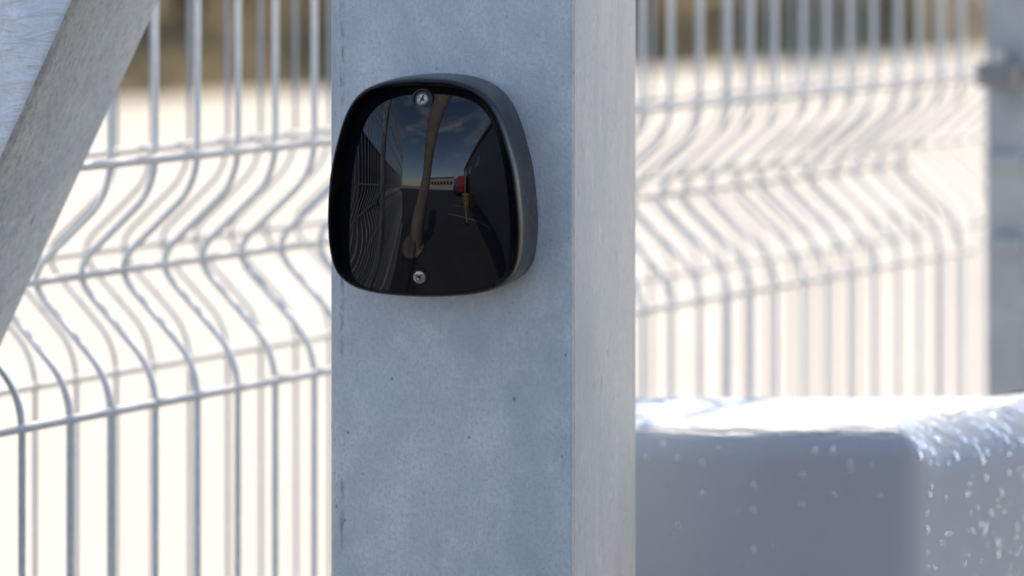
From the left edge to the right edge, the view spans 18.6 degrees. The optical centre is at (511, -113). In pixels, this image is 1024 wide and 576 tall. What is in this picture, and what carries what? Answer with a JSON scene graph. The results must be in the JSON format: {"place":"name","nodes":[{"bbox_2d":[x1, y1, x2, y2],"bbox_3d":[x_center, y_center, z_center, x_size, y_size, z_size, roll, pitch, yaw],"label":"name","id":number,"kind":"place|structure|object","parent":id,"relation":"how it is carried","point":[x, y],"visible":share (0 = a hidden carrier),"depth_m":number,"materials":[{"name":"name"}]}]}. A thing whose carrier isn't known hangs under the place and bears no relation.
{"place":"outdoors","nodes":[
{"label":"outdoors","id":0,"kind":"place"},
{"bbox_2d":[0,48,985,575],"bbox_3d":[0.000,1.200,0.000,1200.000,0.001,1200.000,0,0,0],"label":"ground","id":1,"kind":"structure","parent":0,"point":[304,306],"depth_m":8.87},
{"bbox_2d":[0,0,157,344],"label":"diagonal brace","id":2,"kind":"object","parent":1,"relation":"on","point":[64,64],"visible":1,"depth_m":2.35,"materials":[{"name":"metal"}]},
{"bbox_2d":[331,0,634,575],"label":"gate post","id":3,"kind":"object","parent":1,"relation":"on","point":[490,433],"depth_m":2.19,"materials":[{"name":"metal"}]},
{"bbox_2d":[328,73,537,296],"bbox_3d":[-0.057,0.206,2.164,0.140,0.152,0.059,0,0,14],"label":"gate sensor","id":4,"kind":"object","parent":3,"relation":"attached to","point":[432,189],"visible":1,"depth_m":2.14,"materials":[{"name":"black plastic"}]},
{"bbox_2d":[0,0,985,575],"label":"fence","id":5,"kind":"object","parent":1,"relation":"on","point":[116,372],"visible":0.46,"depth_m":3.14,"materials":[{"name":"metal"}]},
{"bbox_2d":[635,391,1023,575],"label":"plastic barrier","id":6,"kind":"object","parent":1,"relation":"on","point":[829,486],"visible":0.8,"depth_m":2.50,"materials":[{"name":"white plastic"}]},
{"bbox_2d":[976,0,1023,396],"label":"fence post","id":7,"kind":"object","parent":1,"relation":"on","point":[1000,72],"visible":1,"depth_m":3.74,"materials":[{"name":"silver metal"}]},
{"bbox_2d":[119,0,985,100],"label":"earth bank","id":8,"kind":"structure","parent":0,"point":[175,82],"depth_m":20.31,"materials":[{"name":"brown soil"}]},
{"bbox_2d":[159,0,225,22],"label":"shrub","id":9,"kind":"object","parent":8,"relation":"on","point":[181,3],"visible":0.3,"depth_m":19.40,"materials":[{"name":"brown plant"}]},
{"bbox_2d":[319,0,327,8],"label":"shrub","id":10,"kind":"object","parent":8,"relation":"on","point":[325,2],"visible":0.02,"depth_m":20.24,"materials":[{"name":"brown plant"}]},
{"bbox_2d":[635,0,722,13],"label":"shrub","id":11,"kind":"object","parent":8,"relation":"on","point":[721,4],"visible":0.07,"depth_m":22.19,"materials":[{"name":"brown plant"}]},
{"bbox_2d":[784,0,822,13],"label":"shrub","id":12,"kind":"object","parent":8,"relation":"on","point":[819,2],"visible":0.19,"depth_m":22.95,"materials":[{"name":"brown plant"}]},
{"bbox_3d":[-1.035,0.144,1.619,0.066,2.104,0.096,0,0,38],"label":"fence post","id":13,"kind":"object","parent":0,"visible":0},
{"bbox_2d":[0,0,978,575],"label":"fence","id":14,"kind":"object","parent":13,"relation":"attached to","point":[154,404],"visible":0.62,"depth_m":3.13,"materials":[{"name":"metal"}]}
]}

